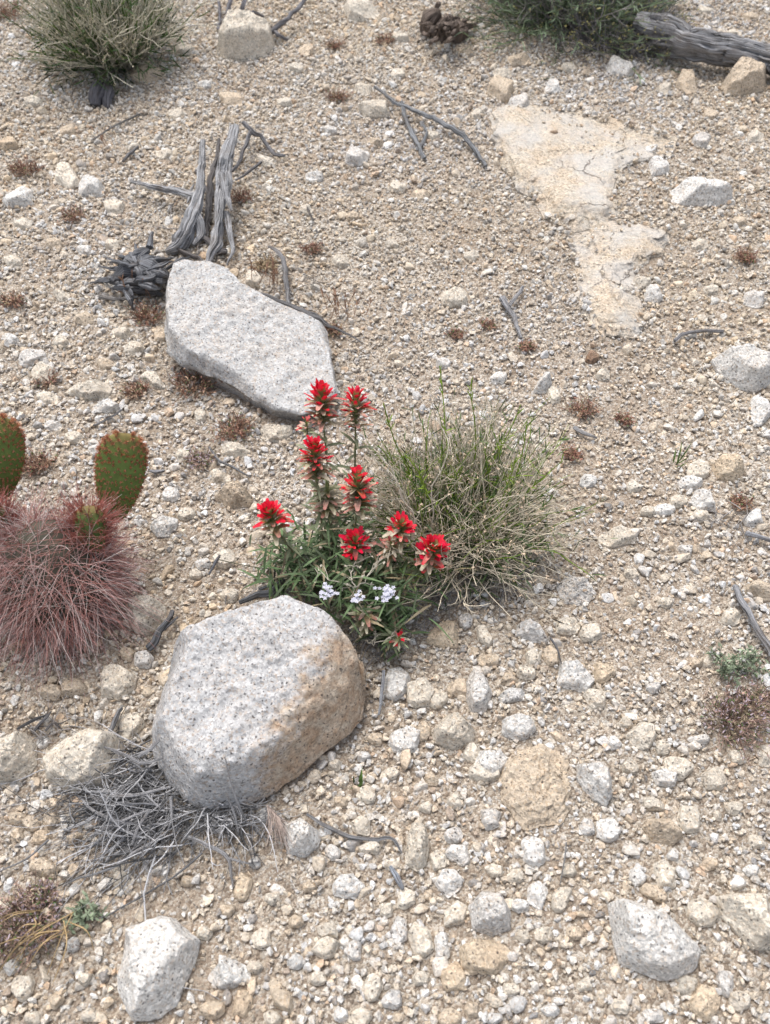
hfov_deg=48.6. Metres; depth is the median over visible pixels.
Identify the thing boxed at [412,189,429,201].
stone
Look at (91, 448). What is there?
stone
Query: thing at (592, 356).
stone
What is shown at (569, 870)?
stone
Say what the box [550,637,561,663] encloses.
twig
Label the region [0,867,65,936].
dry weed
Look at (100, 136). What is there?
dry grass
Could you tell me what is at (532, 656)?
stone
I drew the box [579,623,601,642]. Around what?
stone
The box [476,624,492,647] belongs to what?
stone
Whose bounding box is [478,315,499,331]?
dry weed
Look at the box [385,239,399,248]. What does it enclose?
stone
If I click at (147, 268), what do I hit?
twisted root
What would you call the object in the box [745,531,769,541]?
twig
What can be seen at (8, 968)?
stone
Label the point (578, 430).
twig
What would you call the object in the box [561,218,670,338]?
bedrock slab
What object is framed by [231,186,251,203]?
dry weed
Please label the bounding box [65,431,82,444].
stone
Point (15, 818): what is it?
stone
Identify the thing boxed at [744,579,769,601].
stone
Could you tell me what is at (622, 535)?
stone
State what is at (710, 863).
stone
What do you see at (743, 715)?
dry weed
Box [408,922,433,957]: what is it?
stone
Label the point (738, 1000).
stone
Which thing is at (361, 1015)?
stone
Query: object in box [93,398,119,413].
stone
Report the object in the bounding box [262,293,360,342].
twig
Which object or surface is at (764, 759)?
stone
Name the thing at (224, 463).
twig
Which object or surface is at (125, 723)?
stone
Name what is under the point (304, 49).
stone
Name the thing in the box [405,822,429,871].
stone
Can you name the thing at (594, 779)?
stone
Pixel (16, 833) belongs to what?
stone
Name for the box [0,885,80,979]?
dry weed
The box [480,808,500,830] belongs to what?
stone
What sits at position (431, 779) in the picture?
stone
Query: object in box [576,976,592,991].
stone
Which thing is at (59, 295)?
stone
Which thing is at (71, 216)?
dry weed
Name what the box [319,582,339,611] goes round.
wildflower
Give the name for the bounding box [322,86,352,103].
dry weed
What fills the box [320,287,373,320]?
dry grass
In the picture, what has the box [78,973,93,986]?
stone
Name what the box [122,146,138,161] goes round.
twig
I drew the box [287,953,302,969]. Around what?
stone
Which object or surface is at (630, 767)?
stone
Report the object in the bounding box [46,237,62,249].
stone
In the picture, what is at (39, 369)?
stone
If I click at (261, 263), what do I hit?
dry weed
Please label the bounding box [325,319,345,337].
dry weed
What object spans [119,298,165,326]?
dry weed
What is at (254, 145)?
twig litter
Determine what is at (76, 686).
stone
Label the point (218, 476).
stone
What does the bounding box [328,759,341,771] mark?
stone
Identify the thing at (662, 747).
stone
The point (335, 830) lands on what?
twig
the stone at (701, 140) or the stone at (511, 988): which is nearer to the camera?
the stone at (511, 988)
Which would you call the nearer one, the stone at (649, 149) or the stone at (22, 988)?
the stone at (22, 988)
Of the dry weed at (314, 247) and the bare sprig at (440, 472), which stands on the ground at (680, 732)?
the dry weed at (314, 247)
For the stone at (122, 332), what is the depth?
1.72 m
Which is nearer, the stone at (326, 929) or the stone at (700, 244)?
the stone at (326, 929)
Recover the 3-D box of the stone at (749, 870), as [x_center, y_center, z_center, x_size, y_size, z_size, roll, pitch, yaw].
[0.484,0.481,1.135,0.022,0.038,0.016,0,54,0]
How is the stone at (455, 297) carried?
on the ground at (680, 732)
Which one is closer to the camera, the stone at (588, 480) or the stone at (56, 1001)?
the stone at (56, 1001)
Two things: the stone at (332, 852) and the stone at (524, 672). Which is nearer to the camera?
the stone at (332, 852)
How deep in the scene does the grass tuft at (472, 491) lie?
1.38 m
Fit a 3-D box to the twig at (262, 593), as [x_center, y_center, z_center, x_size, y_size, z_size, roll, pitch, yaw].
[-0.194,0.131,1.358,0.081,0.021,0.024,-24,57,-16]
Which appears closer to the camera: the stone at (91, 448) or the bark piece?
the stone at (91, 448)
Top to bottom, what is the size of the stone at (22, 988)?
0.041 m
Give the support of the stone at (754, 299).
on the ground at (680, 732)
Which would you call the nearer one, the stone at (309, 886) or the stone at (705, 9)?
the stone at (309, 886)
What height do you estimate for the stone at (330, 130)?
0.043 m
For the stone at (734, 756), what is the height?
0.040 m
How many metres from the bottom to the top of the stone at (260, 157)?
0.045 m
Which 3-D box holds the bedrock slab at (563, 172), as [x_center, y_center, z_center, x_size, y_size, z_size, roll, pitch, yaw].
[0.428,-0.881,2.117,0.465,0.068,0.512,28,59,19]
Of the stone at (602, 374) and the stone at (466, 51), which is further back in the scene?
the stone at (466, 51)
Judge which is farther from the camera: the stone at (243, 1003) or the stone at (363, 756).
the stone at (363, 756)
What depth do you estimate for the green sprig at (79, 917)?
1.09 m
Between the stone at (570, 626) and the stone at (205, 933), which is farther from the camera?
the stone at (570, 626)
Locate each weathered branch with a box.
[130,139,205,254]
[176,138,227,260]
[206,124,238,265]
[232,121,285,180]
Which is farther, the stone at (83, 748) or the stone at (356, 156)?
the stone at (356, 156)
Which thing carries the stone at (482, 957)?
on the ground at (680, 732)
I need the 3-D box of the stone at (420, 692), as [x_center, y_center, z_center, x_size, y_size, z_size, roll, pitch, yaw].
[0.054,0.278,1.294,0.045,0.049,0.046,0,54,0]
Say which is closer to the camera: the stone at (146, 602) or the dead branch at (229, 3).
the stone at (146, 602)
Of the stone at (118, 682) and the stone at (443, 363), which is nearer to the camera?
the stone at (118, 682)
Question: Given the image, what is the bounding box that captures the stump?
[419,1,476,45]
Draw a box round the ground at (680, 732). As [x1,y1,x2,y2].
[0,0,769,1023]
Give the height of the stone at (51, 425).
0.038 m
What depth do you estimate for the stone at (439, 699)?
1.27 m
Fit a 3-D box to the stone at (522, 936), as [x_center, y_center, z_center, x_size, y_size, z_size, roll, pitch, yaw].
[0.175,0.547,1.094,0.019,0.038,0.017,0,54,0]
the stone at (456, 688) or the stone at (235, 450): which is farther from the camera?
the stone at (235, 450)
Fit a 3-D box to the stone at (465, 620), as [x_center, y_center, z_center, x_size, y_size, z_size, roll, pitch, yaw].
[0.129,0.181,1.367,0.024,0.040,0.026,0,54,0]
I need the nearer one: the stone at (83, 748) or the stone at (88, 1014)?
the stone at (88, 1014)
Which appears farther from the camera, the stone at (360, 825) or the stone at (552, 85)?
the stone at (552, 85)
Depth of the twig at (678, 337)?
1.74 m
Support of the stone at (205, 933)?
on the ground at (680, 732)
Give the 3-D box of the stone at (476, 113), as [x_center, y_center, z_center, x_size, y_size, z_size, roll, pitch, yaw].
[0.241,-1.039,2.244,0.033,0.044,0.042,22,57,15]
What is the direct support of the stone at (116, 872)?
on the ground at (680, 732)
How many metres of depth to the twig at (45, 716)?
1.23 m
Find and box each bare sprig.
[314,549,395,645]
[370,414,448,556]
[398,489,513,599]
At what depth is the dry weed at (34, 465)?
1.52 m
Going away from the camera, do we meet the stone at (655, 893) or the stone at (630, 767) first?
the stone at (655, 893)
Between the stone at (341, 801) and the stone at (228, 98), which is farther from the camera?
the stone at (228, 98)
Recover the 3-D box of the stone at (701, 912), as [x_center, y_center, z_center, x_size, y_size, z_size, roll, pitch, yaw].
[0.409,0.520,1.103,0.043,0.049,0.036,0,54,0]
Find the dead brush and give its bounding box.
[0,706,318,998]
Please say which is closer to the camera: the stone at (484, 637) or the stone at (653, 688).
the stone at (653, 688)
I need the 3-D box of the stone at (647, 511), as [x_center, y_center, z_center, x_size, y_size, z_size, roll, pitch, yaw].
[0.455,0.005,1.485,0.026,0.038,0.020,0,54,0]
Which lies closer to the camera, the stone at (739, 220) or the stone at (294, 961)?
the stone at (294, 961)
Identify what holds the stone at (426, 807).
on the ground at (680, 732)
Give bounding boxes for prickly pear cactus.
[0,413,169,702]
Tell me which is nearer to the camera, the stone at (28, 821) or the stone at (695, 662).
the stone at (28, 821)
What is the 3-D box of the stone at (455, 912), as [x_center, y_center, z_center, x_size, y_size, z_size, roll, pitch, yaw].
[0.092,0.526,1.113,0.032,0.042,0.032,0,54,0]
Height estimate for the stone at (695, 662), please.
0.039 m
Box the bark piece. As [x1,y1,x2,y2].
[88,78,114,108]
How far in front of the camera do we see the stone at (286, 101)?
2.26 m
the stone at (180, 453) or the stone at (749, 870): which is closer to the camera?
the stone at (749, 870)
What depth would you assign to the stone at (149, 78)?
2.34 m
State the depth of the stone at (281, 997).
1.04 m
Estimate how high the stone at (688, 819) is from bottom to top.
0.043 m
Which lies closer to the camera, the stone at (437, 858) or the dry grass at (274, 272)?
the stone at (437, 858)
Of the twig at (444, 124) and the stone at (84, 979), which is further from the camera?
the twig at (444, 124)
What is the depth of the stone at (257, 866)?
1.14 m
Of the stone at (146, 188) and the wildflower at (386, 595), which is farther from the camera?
the stone at (146, 188)
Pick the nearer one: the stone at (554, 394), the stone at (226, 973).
the stone at (226, 973)
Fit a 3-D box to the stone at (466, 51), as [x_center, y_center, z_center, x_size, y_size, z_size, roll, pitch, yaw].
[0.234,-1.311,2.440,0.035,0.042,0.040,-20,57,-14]
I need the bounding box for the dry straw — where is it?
[0,910,94,984]
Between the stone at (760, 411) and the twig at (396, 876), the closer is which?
the twig at (396, 876)
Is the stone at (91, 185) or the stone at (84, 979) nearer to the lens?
the stone at (84, 979)
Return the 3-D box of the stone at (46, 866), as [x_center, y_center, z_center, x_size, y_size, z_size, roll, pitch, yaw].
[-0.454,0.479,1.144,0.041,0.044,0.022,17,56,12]
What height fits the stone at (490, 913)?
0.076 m
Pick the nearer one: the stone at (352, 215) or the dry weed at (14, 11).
the stone at (352, 215)
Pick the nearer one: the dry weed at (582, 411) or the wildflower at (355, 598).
the wildflower at (355, 598)
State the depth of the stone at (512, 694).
1.27 m
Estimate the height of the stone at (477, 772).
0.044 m
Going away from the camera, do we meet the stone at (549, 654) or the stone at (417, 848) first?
the stone at (417, 848)
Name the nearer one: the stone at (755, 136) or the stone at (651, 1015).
the stone at (651, 1015)
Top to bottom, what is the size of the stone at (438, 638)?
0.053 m
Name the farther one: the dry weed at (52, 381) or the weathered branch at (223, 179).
the weathered branch at (223, 179)
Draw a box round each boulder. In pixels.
[152,595,365,809]
[164,259,337,420]
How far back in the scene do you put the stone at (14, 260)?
1.87 m
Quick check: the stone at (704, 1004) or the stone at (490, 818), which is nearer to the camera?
the stone at (704, 1004)
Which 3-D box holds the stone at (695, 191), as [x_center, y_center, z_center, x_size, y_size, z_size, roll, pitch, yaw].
[0.749,-0.754,2.024,0.150,0.089,0.086,0,54,0]
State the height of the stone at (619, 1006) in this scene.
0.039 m
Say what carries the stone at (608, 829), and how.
on the ground at (680, 732)
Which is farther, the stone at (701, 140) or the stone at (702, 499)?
the stone at (701, 140)
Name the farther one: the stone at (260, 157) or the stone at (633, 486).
the stone at (260, 157)
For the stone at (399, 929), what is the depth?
1.09 m
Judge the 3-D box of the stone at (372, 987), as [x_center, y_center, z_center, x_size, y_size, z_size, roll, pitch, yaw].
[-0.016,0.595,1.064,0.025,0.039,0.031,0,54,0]
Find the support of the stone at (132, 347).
on the ground at (680, 732)
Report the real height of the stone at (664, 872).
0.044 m
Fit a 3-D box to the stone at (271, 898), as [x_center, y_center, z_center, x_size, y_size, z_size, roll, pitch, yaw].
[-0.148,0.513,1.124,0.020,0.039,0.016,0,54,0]
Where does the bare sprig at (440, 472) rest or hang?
attached to the grass tuft at (472, 491)
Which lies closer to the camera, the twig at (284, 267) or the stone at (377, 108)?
the twig at (284, 267)
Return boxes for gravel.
[0,0,769,1023]
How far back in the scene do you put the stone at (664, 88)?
2.32 m
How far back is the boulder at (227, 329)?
1.64 m
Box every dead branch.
[217,0,263,31]
[271,0,306,40]
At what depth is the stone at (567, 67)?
2.38 m
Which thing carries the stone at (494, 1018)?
on the ground at (680, 732)
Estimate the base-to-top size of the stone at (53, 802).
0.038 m
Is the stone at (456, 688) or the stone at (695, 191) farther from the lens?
the stone at (695, 191)
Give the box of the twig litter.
[18,37,766,811]
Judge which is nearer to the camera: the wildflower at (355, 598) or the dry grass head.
the dry grass head
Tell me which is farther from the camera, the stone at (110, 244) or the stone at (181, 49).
the stone at (181, 49)
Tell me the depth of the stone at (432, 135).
2.16 m
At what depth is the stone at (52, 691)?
1.27 m
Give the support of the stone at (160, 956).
on the ground at (680, 732)
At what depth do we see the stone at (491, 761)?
1.21 m
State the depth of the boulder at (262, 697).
1.18 m
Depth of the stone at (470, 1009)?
1.03 m
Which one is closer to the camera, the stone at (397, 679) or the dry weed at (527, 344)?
the stone at (397, 679)
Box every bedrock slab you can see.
[489,105,678,232]
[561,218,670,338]
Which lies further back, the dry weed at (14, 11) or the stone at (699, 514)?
the dry weed at (14, 11)
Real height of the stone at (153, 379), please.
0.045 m
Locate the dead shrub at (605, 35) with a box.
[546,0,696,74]
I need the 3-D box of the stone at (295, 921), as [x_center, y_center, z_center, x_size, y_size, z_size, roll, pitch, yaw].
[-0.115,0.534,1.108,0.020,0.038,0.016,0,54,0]
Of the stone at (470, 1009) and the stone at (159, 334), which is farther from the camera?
the stone at (159, 334)
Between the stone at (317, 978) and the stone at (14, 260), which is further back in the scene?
the stone at (14, 260)
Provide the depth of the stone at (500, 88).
2.28 m
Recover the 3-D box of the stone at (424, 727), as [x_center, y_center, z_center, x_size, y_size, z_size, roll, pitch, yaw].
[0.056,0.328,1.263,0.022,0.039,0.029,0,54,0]
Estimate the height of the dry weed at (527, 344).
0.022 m
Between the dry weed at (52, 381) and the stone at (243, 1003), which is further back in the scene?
the dry weed at (52, 381)
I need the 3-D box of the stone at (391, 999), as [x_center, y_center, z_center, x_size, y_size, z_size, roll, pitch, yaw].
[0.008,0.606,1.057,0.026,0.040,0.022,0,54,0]
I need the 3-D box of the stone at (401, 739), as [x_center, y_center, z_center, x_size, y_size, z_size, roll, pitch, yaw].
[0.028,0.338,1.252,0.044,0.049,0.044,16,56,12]
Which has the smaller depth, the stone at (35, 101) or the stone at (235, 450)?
the stone at (235, 450)
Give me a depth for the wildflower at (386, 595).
1.24 m
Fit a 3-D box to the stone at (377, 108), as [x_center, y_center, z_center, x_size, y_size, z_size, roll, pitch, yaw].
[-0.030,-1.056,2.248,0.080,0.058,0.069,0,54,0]
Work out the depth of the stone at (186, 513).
1.47 m
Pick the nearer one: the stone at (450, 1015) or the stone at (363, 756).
the stone at (450, 1015)
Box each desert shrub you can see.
[0,0,220,96]
[452,0,698,85]
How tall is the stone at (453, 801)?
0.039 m
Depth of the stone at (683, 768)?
1.20 m
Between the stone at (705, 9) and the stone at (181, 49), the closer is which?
the stone at (181, 49)
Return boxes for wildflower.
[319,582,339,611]
[351,589,364,617]
[373,584,398,613]
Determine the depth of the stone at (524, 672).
1.30 m
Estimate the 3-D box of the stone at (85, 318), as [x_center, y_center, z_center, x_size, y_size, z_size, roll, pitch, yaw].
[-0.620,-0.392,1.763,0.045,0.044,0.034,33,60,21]
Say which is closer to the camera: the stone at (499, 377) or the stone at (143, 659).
the stone at (143, 659)
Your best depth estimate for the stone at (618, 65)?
2.37 m
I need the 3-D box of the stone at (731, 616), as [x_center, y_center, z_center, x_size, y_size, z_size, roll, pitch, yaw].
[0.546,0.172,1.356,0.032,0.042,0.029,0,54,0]
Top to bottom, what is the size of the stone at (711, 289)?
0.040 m
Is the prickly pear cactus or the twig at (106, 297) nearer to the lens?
the prickly pear cactus
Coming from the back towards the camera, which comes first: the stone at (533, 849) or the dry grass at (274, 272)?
the dry grass at (274, 272)
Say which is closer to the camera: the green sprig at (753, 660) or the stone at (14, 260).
the green sprig at (753, 660)
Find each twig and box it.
[16,711,63,731]
[93,113,141,139]
[93,409,121,425]
[98,295,126,300]
[108,707,122,731]
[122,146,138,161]
[145,610,177,651]
[149,469,164,473]
[208,446,249,477]
[208,554,220,574]
[239,579,284,604]
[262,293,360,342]
[268,245,290,302]
[306,205,313,220]
[306,813,402,852]
[373,85,486,166]
[378,670,384,714]
[389,865,403,889]
[498,285,523,338]
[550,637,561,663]
[560,842,566,884]
[573,426,597,438]
[673,329,723,341]
[732,584,769,656]
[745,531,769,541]
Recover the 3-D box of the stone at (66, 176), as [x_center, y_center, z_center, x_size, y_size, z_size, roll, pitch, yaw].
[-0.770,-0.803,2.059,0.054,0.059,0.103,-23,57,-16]
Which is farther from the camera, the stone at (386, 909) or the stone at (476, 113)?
the stone at (476, 113)
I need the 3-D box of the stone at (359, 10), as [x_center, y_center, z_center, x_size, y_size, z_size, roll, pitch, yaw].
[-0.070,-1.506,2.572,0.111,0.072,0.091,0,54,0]
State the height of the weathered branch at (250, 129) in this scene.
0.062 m
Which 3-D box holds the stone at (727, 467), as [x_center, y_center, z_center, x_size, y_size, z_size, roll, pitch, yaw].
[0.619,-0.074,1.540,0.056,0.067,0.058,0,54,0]
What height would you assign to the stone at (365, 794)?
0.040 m
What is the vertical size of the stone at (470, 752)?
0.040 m
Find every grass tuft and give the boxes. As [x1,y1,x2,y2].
[324,366,614,624]
[348,767,362,788]
[673,443,690,466]
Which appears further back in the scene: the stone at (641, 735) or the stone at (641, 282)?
the stone at (641, 282)
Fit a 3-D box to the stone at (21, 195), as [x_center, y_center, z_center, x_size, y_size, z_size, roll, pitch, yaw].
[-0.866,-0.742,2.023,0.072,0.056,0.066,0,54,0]
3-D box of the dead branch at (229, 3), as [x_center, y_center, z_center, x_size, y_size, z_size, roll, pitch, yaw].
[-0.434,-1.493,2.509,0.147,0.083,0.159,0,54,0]
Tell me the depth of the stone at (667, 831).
1.15 m
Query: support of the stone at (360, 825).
on the ground at (680, 732)
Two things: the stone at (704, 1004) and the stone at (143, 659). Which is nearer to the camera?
the stone at (704, 1004)
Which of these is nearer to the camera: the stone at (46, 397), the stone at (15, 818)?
the stone at (15, 818)
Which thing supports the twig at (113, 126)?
on the ground at (680, 732)
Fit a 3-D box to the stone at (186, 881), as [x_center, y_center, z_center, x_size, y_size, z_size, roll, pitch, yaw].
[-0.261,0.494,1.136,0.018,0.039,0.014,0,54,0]
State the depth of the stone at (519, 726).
1.24 m
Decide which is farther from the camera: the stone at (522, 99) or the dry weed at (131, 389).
the stone at (522, 99)
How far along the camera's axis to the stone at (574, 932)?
1.08 m
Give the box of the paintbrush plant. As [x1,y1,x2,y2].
[219,378,477,661]
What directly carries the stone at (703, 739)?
on the ground at (680, 732)
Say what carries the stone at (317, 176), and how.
on the ground at (680, 732)
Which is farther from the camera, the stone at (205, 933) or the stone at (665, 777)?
the stone at (665, 777)
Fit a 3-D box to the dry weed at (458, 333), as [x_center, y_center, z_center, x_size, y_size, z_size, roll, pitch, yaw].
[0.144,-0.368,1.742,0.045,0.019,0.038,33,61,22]
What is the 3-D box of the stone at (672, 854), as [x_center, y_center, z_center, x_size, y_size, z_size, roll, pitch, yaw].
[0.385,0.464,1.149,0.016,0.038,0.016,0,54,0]
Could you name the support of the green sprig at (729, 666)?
on the ground at (680, 732)
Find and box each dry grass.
[90,125,107,146]
[118,270,164,297]
[246,253,277,292]
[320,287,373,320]
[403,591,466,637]
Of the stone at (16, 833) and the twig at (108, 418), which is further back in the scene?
the twig at (108, 418)
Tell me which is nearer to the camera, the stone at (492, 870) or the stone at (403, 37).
the stone at (492, 870)
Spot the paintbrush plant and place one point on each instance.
(306, 560)
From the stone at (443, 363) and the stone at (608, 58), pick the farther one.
the stone at (608, 58)
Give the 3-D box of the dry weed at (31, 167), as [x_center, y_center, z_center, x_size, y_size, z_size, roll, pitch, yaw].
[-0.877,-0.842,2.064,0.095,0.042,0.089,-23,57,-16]
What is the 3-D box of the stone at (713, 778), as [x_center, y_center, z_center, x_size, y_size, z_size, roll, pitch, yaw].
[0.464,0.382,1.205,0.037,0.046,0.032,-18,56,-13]
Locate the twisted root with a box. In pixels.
[90,231,190,310]
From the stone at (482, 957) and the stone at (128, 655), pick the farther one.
the stone at (128, 655)
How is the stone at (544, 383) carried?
on the ground at (680, 732)
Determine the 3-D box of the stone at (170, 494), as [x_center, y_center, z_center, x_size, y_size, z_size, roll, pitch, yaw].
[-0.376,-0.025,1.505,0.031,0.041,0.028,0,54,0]
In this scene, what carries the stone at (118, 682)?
on the ground at (680, 732)
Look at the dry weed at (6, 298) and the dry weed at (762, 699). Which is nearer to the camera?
the dry weed at (762, 699)
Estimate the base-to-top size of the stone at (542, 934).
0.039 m
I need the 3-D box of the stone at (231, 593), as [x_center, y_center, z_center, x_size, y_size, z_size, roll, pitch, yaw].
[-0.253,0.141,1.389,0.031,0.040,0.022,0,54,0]
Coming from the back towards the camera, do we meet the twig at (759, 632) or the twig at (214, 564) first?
the twig at (214, 564)
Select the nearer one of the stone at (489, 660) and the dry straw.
the dry straw
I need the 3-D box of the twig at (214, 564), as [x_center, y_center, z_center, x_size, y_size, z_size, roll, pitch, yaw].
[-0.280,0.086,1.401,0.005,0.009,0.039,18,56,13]
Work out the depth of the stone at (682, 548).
1.42 m
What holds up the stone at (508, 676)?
on the ground at (680, 732)
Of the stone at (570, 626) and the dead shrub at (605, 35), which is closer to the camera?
the stone at (570, 626)
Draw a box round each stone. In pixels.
[0,136,18,150]
[0,731,37,785]
[2,186,33,207]
[3,333,19,346]
[3,959,19,975]
[4,254,22,266]
[9,812,26,825]
[10,827,23,841]
[11,975,34,1001]
[13,218,32,229]
[18,349,45,367]
[21,814,40,831]
[23,1011,43,1023]
[24,95,42,106]
[29,857,58,878]
[31,361,55,386]
[32,830,50,844]
[36,391,58,404]
[36,683,63,701]
[42,728,124,794]
[42,813,59,828]
[44,420,61,430]
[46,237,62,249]
[48,798,60,810]
[49,994,65,1009]
[52,335,69,347]
[53,290,69,301]
[55,162,79,189]
[59,124,75,135]
[60,678,87,697]
[60,903,84,916]
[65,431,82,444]
[66,379,112,400]
[67,937,80,951]
[74,311,94,325]
[76,245,91,256]
[78,174,104,197]
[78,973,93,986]
[81,1008,97,1022]
[88,444,98,455]
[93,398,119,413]
[97,358,113,369]
[100,664,137,700]
[103,199,124,213]
[105,239,121,250]
[111,327,129,338]
[113,712,144,740]
[113,864,134,888]
[117,915,200,1020]
[119,647,134,661]
[123,64,162,83]
[124,341,144,355]
[126,595,165,635]
[134,650,153,668]
[140,181,154,192]
[140,371,164,388]
[150,515,177,537]
[154,327,165,343]
[156,149,172,158]
[162,486,179,501]
[167,107,184,119]
[175,42,194,55]
[175,448,190,459]
[177,507,195,520]
[180,875,193,886]
[189,569,202,579]
[194,409,206,422]
[195,558,211,569]
[196,926,212,940]
[197,80,211,88]
[199,1000,225,1019]
[208,958,250,988]
[209,469,230,482]
[212,549,236,568]
[215,480,253,507]
[216,8,274,61]
[219,91,242,106]
[219,904,234,917]
[220,588,238,602]
[221,441,249,458]
[232,989,252,1017]
[233,872,252,901]
[245,270,262,288]
[247,961,262,973]
[248,856,260,868]
[252,928,270,949]
[256,154,274,167]
[260,424,292,442]
[263,1010,282,1023]
[264,892,279,905]
[269,977,292,1013]
[277,97,291,107]
[283,817,320,857]
[287,62,302,72]
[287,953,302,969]
[288,914,303,928]
[298,44,313,56]
[299,204,313,215]
[302,880,316,892]
[305,171,323,182]
[309,971,326,985]
[311,936,339,959]
[316,922,337,937]
[323,125,336,134]
[324,844,340,860]
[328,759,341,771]
[331,254,348,268]
[332,874,364,898]
[334,796,347,807]
[334,1007,348,1022]
[343,940,361,960]
[344,0,379,21]
[345,146,369,166]
[346,211,358,220]
[347,1006,372,1023]
[350,815,369,836]
[354,82,371,95]
[356,784,375,804]
[357,751,370,761]
[358,99,388,118]
[358,841,380,854]
[363,973,381,1001]
[367,137,383,147]
[367,733,382,745]
[379,902,392,917]
[381,989,401,1009]
[383,767,399,780]
[384,667,410,701]
[384,858,399,871]
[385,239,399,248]
[388,180,406,193]
[388,725,419,753]
[391,32,408,41]
[391,68,404,78]
[392,916,407,943]
[397,887,415,909]
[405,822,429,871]
[406,677,434,708]
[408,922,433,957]
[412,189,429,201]
[412,970,429,985]
[416,720,430,740]
[418,801,432,813]
[425,772,438,785]
[426,131,438,140]
[426,620,458,648]
[429,849,446,870]
[430,689,447,709]
[431,712,475,750]
[434,931,449,958]
[435,869,464,897]
[436,357,450,368]
[437,1007,462,1023]
[440,286,467,308]
[440,962,466,991]
[444,827,462,843]
[444,900,467,926]
[445,844,469,866]
[446,793,462,809]
[447,678,466,697]
[458,613,472,629]
[459,44,470,55]
[459,938,509,974]
[462,742,478,762]
[464,249,478,261]
[464,1001,478,1016]
[466,669,492,712]
[468,763,500,782]
[468,891,510,935]
[470,108,484,118]
[475,749,507,772]
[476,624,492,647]
[478,654,498,666]
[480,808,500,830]
[484,863,502,877]
[487,75,513,102]
[487,1012,502,1023]
[490,371,506,384]
[493,68,510,77]
[498,743,570,830]
[500,670,516,684]
[500,687,524,703]
[501,713,535,740]
[503,983,519,994]
[506,868,524,883]
[507,52,529,66]
[508,92,529,107]
[511,898,528,913]
[515,619,549,644]
[515,929,529,944]
[516,665,535,679]
[521,835,545,867]
[525,648,540,666]
[527,881,547,909]
[533,371,551,393]
[534,926,551,943]
[540,1003,559,1016]
[541,645,559,666]
[545,78,559,93]
[547,386,560,403]
[551,887,571,912]
[555,617,579,635]
[556,575,592,605]
[557,660,594,692]
[561,62,576,72]
[562,864,576,877]
[566,926,583,939]
[576,762,611,806]
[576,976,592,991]
[579,474,596,488]
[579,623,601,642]
[579,817,594,834]
[583,688,605,710]
[585,350,598,363]
[593,662,615,684]
[595,368,609,380]
[596,817,620,842]
[598,525,636,547]
[603,51,611,62]
[606,55,633,77]
[607,736,621,750]
[607,898,700,980]
[609,998,629,1014]
[618,716,631,728]
[621,760,638,774]
[623,568,639,579]
[625,722,656,749]
[626,480,641,492]
[628,868,646,885]
[633,276,651,289]
[640,505,654,516]
[640,883,667,902]
[642,797,663,811]
[642,818,682,845]
[642,1008,663,1022]
[644,284,662,303]
[645,144,657,151]
[646,682,661,694]
[648,156,668,175]
[651,768,676,787]
[653,860,675,888]
[654,503,674,516]
[655,740,670,754]
[657,82,670,96]
[658,597,672,608]
[663,756,693,780]
[666,848,678,860]
[669,494,687,507]
[670,176,732,206]
[674,975,696,995]
[675,69,696,94]
[676,805,700,833]
[677,475,702,490]
[677,544,692,555]
[686,459,709,478]
[686,897,719,927]
[688,984,719,1022]
[689,657,703,668]
[691,132,709,148]
[691,238,707,250]
[691,489,715,511]
[691,509,709,523]
[692,734,709,744]
[698,6,712,14]
[699,766,727,791]
[702,857,718,870]
[703,108,717,119]
[703,284,717,294]
[711,343,769,393]
[711,453,744,482]
[714,893,769,950]
[715,970,733,997]
[720,608,740,625]
[721,56,766,96]
[724,801,742,815]
[727,28,741,34]
[727,750,743,764]
[728,990,750,1011]
[731,215,746,225]
[741,864,758,876]
[742,12,757,20]
[743,290,764,308]
[744,508,763,526]
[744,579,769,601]
[747,130,763,142]
[747,835,765,848]
[750,395,769,426]
[758,744,769,767]
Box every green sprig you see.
[62,890,109,934]
[705,640,751,688]
[729,643,769,675]
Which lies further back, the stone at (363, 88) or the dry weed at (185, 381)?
the stone at (363, 88)
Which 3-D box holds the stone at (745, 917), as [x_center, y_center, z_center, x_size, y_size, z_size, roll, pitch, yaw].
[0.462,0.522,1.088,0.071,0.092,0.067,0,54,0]
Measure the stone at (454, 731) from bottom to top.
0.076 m
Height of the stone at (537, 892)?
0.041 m
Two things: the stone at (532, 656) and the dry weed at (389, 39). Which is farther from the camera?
the dry weed at (389, 39)
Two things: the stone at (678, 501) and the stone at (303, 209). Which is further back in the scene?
the stone at (303, 209)
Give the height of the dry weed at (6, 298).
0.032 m
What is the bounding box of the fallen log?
[632,11,769,75]
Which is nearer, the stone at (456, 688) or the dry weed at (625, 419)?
the stone at (456, 688)
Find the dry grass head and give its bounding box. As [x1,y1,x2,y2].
[264,805,294,855]
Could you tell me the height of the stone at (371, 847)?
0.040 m
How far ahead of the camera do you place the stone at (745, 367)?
1.66 m
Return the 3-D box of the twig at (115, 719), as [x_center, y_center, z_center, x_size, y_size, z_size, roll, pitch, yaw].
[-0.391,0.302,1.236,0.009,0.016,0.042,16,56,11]
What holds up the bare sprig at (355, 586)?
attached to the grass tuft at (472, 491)
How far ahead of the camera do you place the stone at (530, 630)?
1.33 m
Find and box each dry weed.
[0,0,28,20]
[0,288,26,309]
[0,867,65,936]
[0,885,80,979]
[3,152,43,177]
[22,446,58,476]
[30,368,58,389]
[54,203,86,223]
[118,377,153,399]
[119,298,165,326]
[161,364,220,405]
[182,443,218,469]
[209,410,255,442]
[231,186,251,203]
[249,252,280,270]
[298,237,323,255]
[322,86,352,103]
[323,36,345,49]
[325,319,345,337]
[372,31,399,43]
[444,326,467,339]
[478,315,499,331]
[514,337,537,351]
[559,442,584,460]
[560,394,603,423]
[609,411,635,426]
[698,672,769,766]
[728,491,757,512]
[730,245,759,263]
[733,675,769,715]

